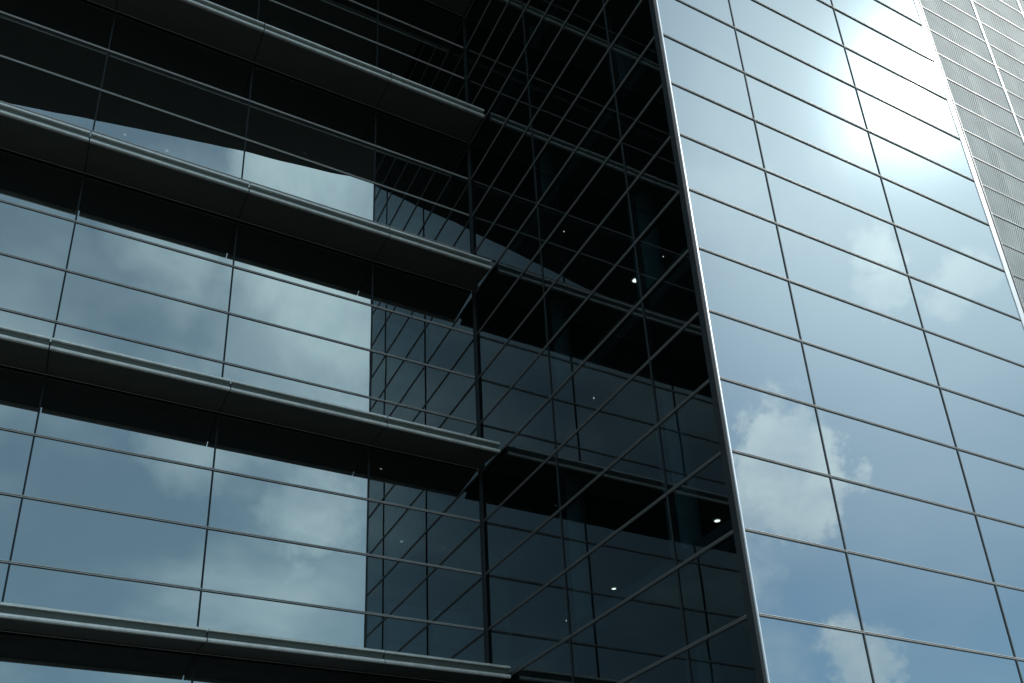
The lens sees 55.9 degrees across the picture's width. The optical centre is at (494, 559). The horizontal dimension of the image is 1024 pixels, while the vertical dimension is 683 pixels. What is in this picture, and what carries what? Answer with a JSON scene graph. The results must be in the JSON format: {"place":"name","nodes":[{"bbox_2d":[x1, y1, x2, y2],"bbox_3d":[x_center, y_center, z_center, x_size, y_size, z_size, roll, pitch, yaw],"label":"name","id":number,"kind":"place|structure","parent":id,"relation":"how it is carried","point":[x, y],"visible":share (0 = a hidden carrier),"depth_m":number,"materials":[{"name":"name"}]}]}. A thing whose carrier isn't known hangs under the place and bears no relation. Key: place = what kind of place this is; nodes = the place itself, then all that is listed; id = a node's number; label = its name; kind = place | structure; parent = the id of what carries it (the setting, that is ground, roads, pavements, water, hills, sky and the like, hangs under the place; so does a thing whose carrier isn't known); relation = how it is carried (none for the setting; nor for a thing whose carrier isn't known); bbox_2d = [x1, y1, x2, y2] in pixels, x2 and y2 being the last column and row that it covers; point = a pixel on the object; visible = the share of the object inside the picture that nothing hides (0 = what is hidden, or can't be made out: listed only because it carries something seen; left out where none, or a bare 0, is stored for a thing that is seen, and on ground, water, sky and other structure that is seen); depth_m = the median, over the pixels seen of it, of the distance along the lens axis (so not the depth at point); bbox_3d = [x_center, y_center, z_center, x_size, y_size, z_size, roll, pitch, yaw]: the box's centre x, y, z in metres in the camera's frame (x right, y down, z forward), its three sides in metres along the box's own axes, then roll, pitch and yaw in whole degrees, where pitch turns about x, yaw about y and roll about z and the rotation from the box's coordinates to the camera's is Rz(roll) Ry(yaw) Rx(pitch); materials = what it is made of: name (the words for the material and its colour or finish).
{"place":"outdoors","nodes":[
{"label":"outdoors","id":0,"kind":"place"},
{"bbox_2d":[0,0,510,682],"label":"recessed office wing","id":1,"kind":"structure","parent":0,"point":[244,270],"depth_m":15.76,"materials":[{"name":"blue glass"}]},
{"bbox_2d":[0,255,64,319],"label":"window pane","id":2,"kind":"structure","parent":1,"relation":"in","point":[25,287],"depth_m":14.58,"materials":[{"name":"glass"}]},
{"bbox_2d":[0,202,73,268],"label":"window pane","id":3,"kind":"structure","parent":1,"relation":"in","point":[24,233],"depth_m":14.96,"materials":[{"name":"glass"}]},
{"bbox_2d":[0,151,82,219],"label":"window pane","id":4,"kind":"structure","parent":1,"relation":"in","point":[23,181],"depth_m":15.35,"materials":[{"name":"glass"}]},
{"bbox_2d":[0,57,99,129],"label":"window pane","id":5,"kind":"structure","parent":1,"relation":"in","point":[22,86],"depth_m":16.12,"materials":[{"name":"glass"}]},
{"bbox_2d":[0,13,106,87],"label":"window pane","id":6,"kind":"structure","parent":1,"relation":"in","point":[27,43],"depth_m":16.51,"materials":[{"name":"glass"}]},
{"bbox_2d":[0,0,114,48],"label":"window pane","id":7,"kind":"structure","parent":1,"relation":"in","point":[79,19],"depth_m":16.97,"materials":[{"name":"glass"}]},
{"bbox_2d":[0,634,193,682],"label":"window pane","id":8,"kind":"structure","parent":1,"relation":"in","point":[22,659],"depth_m":12.77,"materials":[{"name":"glass"}]},
{"bbox_2d":[0,565,199,654],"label":"window pane","id":9,"kind":"structure","parent":1,"relation":"in","point":[30,586],"depth_m":13.21,"materials":[{"name":"glass"}]},
{"bbox_2d":[11,499,205,587],"bbox_3d":[-5.373,-0.210,13.607,2.476,0.976,0.030,10,-28,-25],"label":"window pane","id":10,"kind":"structure","parent":1,"relation":"in","point":[48,534],"depth_m":13.56,"materials":[{"name":"glass"}]},
{"bbox_2d":[24,437,211,525],"bbox_3d":[-5.411,-1.116,14.029,2.476,0.976,0.030,10,-28,-25],"label":"window pane","id":11,"kind":"structure","parent":1,"relation":"in","point":[58,471],"depth_m":13.99,"materials":[{"name":"glass"}]},
{"bbox_2d":[36,378,217,467],"bbox_3d":[-5.449,-2.022,14.451,2.476,0.976,0.029,10,-28,-25],"label":"window pane","id":12,"kind":"structure","parent":1,"relation":"in","point":[68,411],"depth_m":14.41,"materials":[{"name":"glass"}]},
{"bbox_2d":[47,324,222,413],"bbox_3d":[-5.486,-2.928,14.874,2.476,0.976,0.030,10,-28,-25],"label":"window pane","id":13,"kind":"structure","parent":1,"relation":"in","point":[62,332],"depth_m":14.92,"materials":[{"name":"glass"}]},
{"bbox_2d":[57,272,227,360],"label":"window pane","id":14,"kind":"structure","parent":1,"relation":"in","point":[86,302],"depth_m":15.26,"materials":[{"name":"glass"}]},
{"bbox_2d":[67,223,231,311],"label":"window pane","id":15,"kind":"structure","parent":1,"relation":"in","point":[94,252],"depth_m":15.68,"materials":[{"name":"glass"}]},
{"bbox_2d":[77,177,236,264],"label":"window pane","id":16,"kind":"structure","parent":1,"relation":"in","point":[104,205],"depth_m":16.11,"materials":[{"name":"glass"}]},
{"bbox_2d":[94,92,244,177],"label":"window pane","id":17,"kind":"structure","parent":1,"relation":"in","point":[119,118],"depth_m":16.95,"materials":[{"name":"glass"}]},
{"bbox_2d":[102,52,248,137],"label":"window pane","id":18,"kind":"structure","parent":1,"relation":"in","point":[124,77],"depth_m":17.37,"materials":[{"name":"glass"}]},
{"bbox_2d":[109,14,251,99],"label":"window pane","id":19,"kind":"structure","parent":1,"relation":"in","point":[130,38],"depth_m":17.80,"materials":[{"name":"glass"}]},
{"bbox_2d":[193,656,363,682],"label":"window pane","id":20,"kind":"structure","parent":1,"relation":"in","point":[207,670],"depth_m":13.79,"materials":[{"name":"glass"}]},
{"bbox_2d":[196,592,364,673],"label":"window pane","id":21,"kind":"structure","parent":1,"relation":"in","point":[217,611],"depth_m":14.26,"materials":[{"name":"glass"}]},
{"bbox_2d":[203,530,365,610],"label":"window pane","id":22,"kind":"structure","parent":1,"relation":"in","point":[234,563],"depth_m":14.62,"materials":[{"name":"glass"}]},
{"bbox_2d":[209,472,366,552],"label":"window pane","id":23,"kind":"structure","parent":1,"relation":"in","point":[240,504],"depth_m":15.04,"materials":[{"name":"glass"}]},
{"bbox_2d":[214,415,367,497],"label":"window pane","id":24,"kind":"structure","parent":1,"relation":"in","point":[243,447],"depth_m":15.46,"materials":[{"name":"glass"}]},
{"bbox_2d":[225,315,369,395],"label":"window pane","id":25,"kind":"structure","parent":1,"relation":"in","point":[252,344],"depth_m":16.31,"materials":[{"name":"glass"}]},
{"bbox_2d":[230,268,370,348],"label":"window pane","id":26,"kind":"structure","parent":1,"relation":"in","point":[255,296],"depth_m":16.73,"materials":[{"name":"glass"}]},
{"bbox_2d":[234,223,371,303],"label":"window pane","id":27,"kind":"structure","parent":1,"relation":"in","point":[261,251],"depth_m":17.16,"materials":[{"name":"glass"}]},
{"bbox_2d":[243,141,373,220],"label":"window pane","id":28,"kind":"structure","parent":1,"relation":"in","point":[264,166],"depth_m":18.00,"materials":[{"name":"glass"}]},
{"bbox_2d":[247,103,374,181],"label":"window pane","id":29,"kind":"structure","parent":1,"relation":"in","point":[267,127],"depth_m":18.42,"materials":[{"name":"glass"}]},
{"bbox_2d":[250,66,374,144],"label":"window pane","id":30,"kind":"structure","parent":1,"relation":"in","point":[270,89],"depth_m":18.85,"materials":[{"name":"glass"}]},
{"bbox_2d":[258,0,376,66],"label":"window pane","id":31,"kind":"structure","parent":1,"relation":"in","point":[270,13],"depth_m":19.74,"materials":[{"name":"glass"}]},
{"bbox_2d":[378,14,464,78],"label":"window pane","id":32,"kind":"structure","parent":1,"relation":"in","point":[393,34],"depth_m":21.08,"materials":[{"name":"glass"}]},
{"bbox_2d":[376,112,467,177],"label":"window pane","id":33,"kind":"structure","parent":1,"relation":"in","point":[393,134],"depth_m":19.81,"materials":[{"name":"glass"}]},
{"bbox_2d":[375,148,469,214],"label":"window pane","id":34,"kind":"structure","parent":1,"relation":"in","point":[394,171],"depth_m":19.39,"materials":[{"name":"glass"}]},
{"bbox_2d":[375,185,470,253],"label":"window pane","id":35,"kind":"structure","parent":1,"relation":"in","point":[394,209],"depth_m":18.96,"materials":[{"name":"glass"}]},
{"bbox_2d":[372,308,474,376],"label":"window pane","id":36,"kind":"structure","parent":1,"relation":"in","point":[394,334],"depth_m":17.70,"materials":[{"name":"glass"}]},
{"bbox_2d":[373,264,473,334],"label":"window pane","id":37,"kind":"structure","parent":1,"relation":"in","point":[394,290],"depth_m":18.12,"materials":[{"name":"glass"}]},
{"bbox_2d":[371,352,476,422],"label":"window pane","id":38,"kind":"structure","parent":1,"relation":"in","point":[395,380],"depth_m":17.28,"materials":[{"name":"glass"}]},
{"bbox_2d":[369,448,479,519],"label":"window pane","id":39,"kind":"structure","parent":1,"relation":"in","point":[394,478],"depth_m":16.43,"materials":[{"name":"glass"}]},
{"bbox_2d":[368,501,481,572],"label":"window pane","id":40,"kind":"structure","parent":1,"relation":"in","point":[394,532],"depth_m":16.01,"materials":[{"name":"glass"}]},
{"bbox_2d":[367,557,483,629],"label":"window pane","id":41,"kind":"structure","parent":1,"relation":"in","point":[394,588],"depth_m":15.58,"materials":[{"name":"glass"}]},
{"bbox_2d":[366,615,485,682],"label":"window pane","id":42,"kind":"structure","parent":1,"relation":"in","point":[383,633],"depth_m":15.23,"materials":[{"name":"glass"}]},
{"bbox_2d":[918,0,1023,312],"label":"perforated metal wing","id":43,"kind":"structure","parent":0,"point":[978,45],"depth_m":18.48,"materials":[{"name":"grey metal"}]},
{"bbox_3d":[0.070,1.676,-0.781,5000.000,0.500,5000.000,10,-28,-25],"label":"ground","id":44,"kind":"structure","parent":0,"visible":0},
{"bbox_2d":[465,0,1023,682],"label":"projecting glass block","id":45,"kind":"structure","parent":44,"relation":"on","point":[751,346],"depth_m":13.49,"materials":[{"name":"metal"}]},
{"bbox_2d":[476,208,539,331],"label":"side window pane","id":46,"kind":"structure","parent":45,"relation":"in","point":[523,248],"depth_m":17.49,"materials":[{"name":"black glass"}]},
{"bbox_2d":[477,252,542,374],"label":"side window pane","id":47,"kind":"structure","parent":45,"relation":"in","point":[528,290],"depth_m":17.07,"materials":[{"name":"black glass"}]},
{"bbox_2d":[479,298,546,421],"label":"side window pane","id":48,"kind":"structure","parent":45,"relation":"in","point":[530,338],"depth_m":16.64,"materials":[{"name":"black glass"}]},
{"bbox_2d":[480,348,550,468],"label":"side window pane","id":49,"kind":"structure","parent":45,"relation":"in","point":[532,390],"depth_m":16.12,"materials":[{"name":"black glass"}]},
{"bbox_2d":[482,400,554,518],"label":"side window pane","id":50,"kind":"structure","parent":45,"relation":"in","point":[534,444],"depth_m":15.79,"materials":[{"name":"black glass"}]},
{"bbox_2d":[484,455,558,571],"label":"side window pane","id":51,"kind":"structure","parent":45,"relation":"in","point":[537,500],"depth_m":15.37,"materials":[{"name":"black glass"}]},
{"bbox_2d":[486,512,563,627],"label":"side window pane","id":52,"kind":"structure","parent":45,"relation":"in","point":[538,560],"depth_m":14.94,"materials":[{"name":"black glass"}]},
{"bbox_2d":[488,574,568,682],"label":"side window pane","id":53,"kind":"structure","parent":45,"relation":"in","point":[541,623],"depth_m":14.45,"materials":[{"name":"black glass"}]},
{"bbox_2d":[529,0,602,119],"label":"side window pane","id":54,"kind":"structure","parent":45,"relation":"in","point":[585,12],"depth_m":16.86,"materials":[{"name":"black glass"}]},
{"bbox_2d":[532,10,607,159],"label":"side window pane","id":55,"kind":"structure","parent":45,"relation":"in","point":[595,44],"depth_m":16.33,"materials":[{"name":"black glass"}]},
{"bbox_2d":[535,52,613,200],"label":"side window pane","id":56,"kind":"structure","parent":45,"relation":"in","point":[599,90],"depth_m":15.90,"materials":[{"name":"black glass"}]},
{"bbox_2d":[538,96,619,245],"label":"side window pane","id":57,"kind":"structure","parent":45,"relation":"in","point":[604,135],"depth_m":15.47,"materials":[{"name":"black glass"}]},
{"bbox_2d":[541,144,626,292],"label":"side window pane","id":58,"kind":"structure","parent":45,"relation":"in","point":[609,185],"depth_m":15.05,"materials":[{"name":"black glass"}]},
{"bbox_2d":[545,194,632,341],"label":"side window pane","id":59,"kind":"structure","parent":45,"relation":"in","point":[614,237],"depth_m":14.63,"materials":[{"name":"black glass"}]},
{"bbox_2d":[549,247,640,393],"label":"side window pane","id":60,"kind":"structure","parent":45,"relation":"in","point":[619,293],"depth_m":14.20,"materials":[{"name":"black glass"}]},
{"bbox_2d":[553,304,647,448],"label":"side window pane","id":61,"kind":"structure","parent":45,"relation":"in","point":[624,352],"depth_m":13.77,"materials":[{"name":"black glass"}]},
{"bbox_2d":[557,364,656,506],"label":"side window pane","id":62,"kind":"structure","parent":45,"relation":"in","point":[630,414],"depth_m":13.35,"materials":[{"name":"black glass"}]},
{"bbox_2d":[561,429,665,568],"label":"side window pane","id":63,"kind":"structure","parent":45,"relation":"in","point":[636,481],"depth_m":12.92,"materials":[{"name":"black glass"}]},
{"bbox_2d":[566,497,674,633],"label":"side window pane","id":64,"kind":"structure","parent":45,"relation":"in","point":[640,553],"depth_m":12.49,"materials":[{"name":"black glass"}]},
{"bbox_2d":[571,571,684,682],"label":"side window pane","id":65,"kind":"structure","parent":45,"relation":"in","point":[647,629],"depth_m":12.01,"materials":[{"name":"black glass"}]},
{"bbox_2d":[629,139,678,240],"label":"side window pane","id":66,"kind":"structure","parent":45,"relation":"in","point":[658,184],"depth_m":13.28,"materials":[{"name":"black glass"}]},
{"bbox_2d":[636,195,687,296],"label":"side window pane","id":67,"kind":"structure","parent":45,"relation":"in","point":[665,241],"depth_m":12.86,"materials":[{"name":"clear glass"}]},
{"bbox_2d":[643,253,697,357],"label":"side window pane","id":68,"kind":"structure","parent":45,"relation":"in","point":[672,303],"depth_m":12.43,"materials":[{"name":"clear glass"}]},
{"bbox_2d":[651,315,708,421],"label":"side window pane","id":69,"kind":"structure","parent":45,"relation":"in","point":[680,368],"depth_m":12.01,"materials":[{"name":"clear glass"}]},
{"bbox_2d":[659,383,719,490],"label":"side window pane","id":70,"kind":"structure","parent":45,"relation":"in","point":[689,437],"depth_m":11.59,"materials":[{"name":"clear glass"}]},
{"bbox_2d":[657,0,742,69],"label":"front window pane","id":71,"kind":"structure","parent":45,"relation":"in","point":[679,21],"depth_m":14.43,"materials":[{"name":"blue glass"}]},
{"bbox_2d":[668,456,732,564],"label":"side window pane","id":72,"kind":"structure","parent":45,"relation":"in","point":[699,508],"depth_m":11.17,"materials":[{"name":"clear glass"}]},
{"bbox_2d":[663,36,752,117],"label":"front window pane","id":73,"kind":"structure","parent":45,"relation":"in","point":[690,69],"depth_m":14.00,"materials":[{"name":"blue glass"}]},
{"bbox_2d":[678,534,745,644],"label":"side window pane","id":74,"kind":"structure","parent":45,"relation":"in","point":[712,597],"depth_m":10.74,"materials":[{"name":"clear glass"}]},
{"bbox_2d":[671,84,763,167],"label":"front window pane","id":75,"kind":"structure","parent":45,"relation":"in","point":[705,121],"depth_m":13.57,"materials":[{"name":"blue glass"}]},
{"bbox_2d":[688,619,756,682],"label":"side window pane","id":76,"kind":"structure","parent":45,"relation":"in","point":[726,657],"depth_m":10.35,"materials":[{"name":"black glass"}]},
{"bbox_2d":[680,136,774,220],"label":"front window pane","id":77,"kind":"structure","parent":45,"relation":"in","point":[710,172],"depth_m":13.15,"materials":[{"name":"blue glass"}]},
{"bbox_2d":[689,191,786,277],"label":"front window pane","id":78,"kind":"structure","parent":45,"relation":"in","point":[722,229],"depth_m":12.73,"materials":[{"name":"blue glass"}]},
{"bbox_2d":[699,250,799,338],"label":"front window pane","id":79,"kind":"structure","parent":45,"relation":"in","point":[732,289],"depth_m":12.30,"materials":[{"name":"blue glass"}]},
{"bbox_2d":[709,312,813,403],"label":"front window pane","id":80,"kind":"structure","parent":45,"relation":"in","point":[745,354],"depth_m":11.88,"materials":[{"name":"blue glass"}]},
{"bbox_2d":[720,380,828,473],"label":"front window pane","id":81,"kind":"structure","parent":45,"relation":"in","point":[761,424],"depth_m":11.46,"materials":[{"name":"blue glass"}]},
{"bbox_2d":[732,453,844,549],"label":"front window pane","id":82,"kind":"structure","parent":45,"relation":"in","point":[776,499],"depth_m":11.04,"materials":[{"name":"blue glass"}]},
{"bbox_2d":[730,0,853,84],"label":"front window pane","id":83,"kind":"structure","parent":45,"relation":"in","point":[749,16],"depth_m":15.70,"materials":[{"name":"blue glass"}]},
{"bbox_2d":[736,30,865,128],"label":"front window pane","id":84,"kind":"structure","parent":45,"relation":"in","point":[762,61],"depth_m":15.25,"materials":[{"name":"blue glass"}]},
{"bbox_2d":[745,531,861,630],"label":"front window pane","id":85,"kind":"structure","parent":45,"relation":"in","point":[794,580],"depth_m":10.61,"materials":[{"name":"blue glass"}]},
{"bbox_2d":[746,75,878,173],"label":"front window pane","id":86,"kind":"structure","parent":45,"relation":"in","point":[773,107],"depth_m":14.83,"materials":[{"name":"blue glass"}]},
{"bbox_2d":[759,617,872,682],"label":"front window pane","id":87,"kind":"structure","parent":45,"relation":"in","point":[794,652],"depth_m":10.24,"materials":[{"name":"blue glass"}]},
{"bbox_2d":[756,122,892,222],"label":"front window pane","id":88,"kind":"structure","parent":45,"relation":"in","point":[790,158],"depth_m":14.41,"materials":[{"name":"blue glass"}]},
{"bbox_2d":[766,172,906,273],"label":"front window pane","id":89,"kind":"structure","parent":45,"relation":"in","point":[796,207],"depth_m":13.98,"materials":[{"name":"blue glass"}]},
{"bbox_2d":[778,226,921,327],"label":"front window pane","id":90,"kind":"structure","parent":45,"relation":"in","point":[812,263],"depth_m":13.56,"materials":[{"name":"blue glass"}]},
{"bbox_2d":[790,283,938,385],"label":"front window pane","id":91,"kind":"structure","parent":45,"relation":"in","point":[824,321],"depth_m":13.14,"materials":[{"name":"blue glass"}]},
{"bbox_2d":[803,344,955,446],"bbox_3d":[5.105,-2.149,12.754,2.521,0.976,0.029,10,-28,-25],"label":"front window pane","id":92,"kind":"structure","parent":45,"relation":"in","point":[840,384],"depth_m":12.71,"materials":[{"name":"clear glass"}]},
{"bbox_2d":[835,10,945,97],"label":"front window pane","id":93,"kind":"structure","parent":45,"relation":"in","point":[856,36],"depth_m":17.17,"materials":[{"name":"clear glass"}]},
{"bbox_2d":[817,409,973,511],"bbox_3d":[5.143,-1.243,12.332,2.521,0.976,0.029,10,-28,-25],"label":"front window pane","id":94,"kind":"structure","parent":45,"relation":"in","point":[858,451],"depth_m":12.29,"materials":[{"name":"blue glass"}]},
{"bbox_2d":[846,49,958,136],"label":"front window pane","id":95,"kind":"structure","parent":45,"relation":"in","point":[870,77],"depth_m":16.74,"materials":[{"name":"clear glass"}]},
{"bbox_2d":[832,479,992,581],"bbox_3d":[5.181,-0.338,11.910,2.521,0.976,0.029,10,-28,-25],"label":"front window pane","id":96,"kind":"structure","parent":45,"relation":"in","point":[874,522],"depth_m":11.86,"materials":[{"name":"blue glass"}]},
{"bbox_2d":[857,90,972,178],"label":"front window pane","id":97,"kind":"structure","parent":45,"relation":"in","point":[881,118],"depth_m":16.32,"materials":[{"name":"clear glass"}]},
{"bbox_2d":[869,133,987,222],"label":"front window pane","id":98,"kind":"structure","parent":45,"relation":"in","point":[897,164],"depth_m":15.90,"materials":[{"name":"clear glass"}]},
{"bbox_2d":[848,554,1013,656],"bbox_3d":[5.219,0.568,11.487,2.521,0.976,0.029,10,-28,-25],"label":"front window pane","id":99,"kind":"structure","parent":45,"relation":"in","point":[896,600],"depth_m":11.44,"materials":[{"name":"blue glass"}]},
{"bbox_2d":[882,178,1002,268],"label":"front window pane","id":100,"kind":"structure","parent":45,"relation":"in","point":[912,211],"depth_m":15.47,"materials":[{"name":"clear glass"}]},
{"bbox_2d":[865,635,1021,682],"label":"front window pane","id":101,"kind":"structure","parent":45,"relation":"in","point":[892,661],"depth_m":11.05,"materials":[{"name":"blue glass"}]},
{"bbox_2d":[896,227,1018,317],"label":"front window pane","id":102,"kind":"structure","parent":45,"relation":"in","point":[926,260],"depth_m":15.05,"materials":[{"name":"blue glass"}]},
{"bbox_2d":[910,278,1023,364],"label":"front window pane","id":103,"kind":"structure","parent":45,"relation":"in","point":[946,314],"depth_m":14.60,"materials":[{"name":"blue glass"}]},
{"bbox_2d":[925,332,1023,413],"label":"front window pane","id":104,"kind":"structure","parent":45,"relation":"in","point":[959,368],"depth_m":14.10,"materials":[{"name":"blue glass"}]},
{"bbox_2d":[941,389,1023,466],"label":"front window pane","id":105,"kind":"structure","parent":45,"relation":"in","point":[978,427],"depth_m":13.60,"materials":[{"name":"blue glass"}]},
{"bbox_2d":[959,451,1023,524],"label":"front window pane","id":106,"kind":"structure","parent":45,"relation":"in","point":[996,489],"depth_m":13.10,"materials":[{"name":"blue glass"}]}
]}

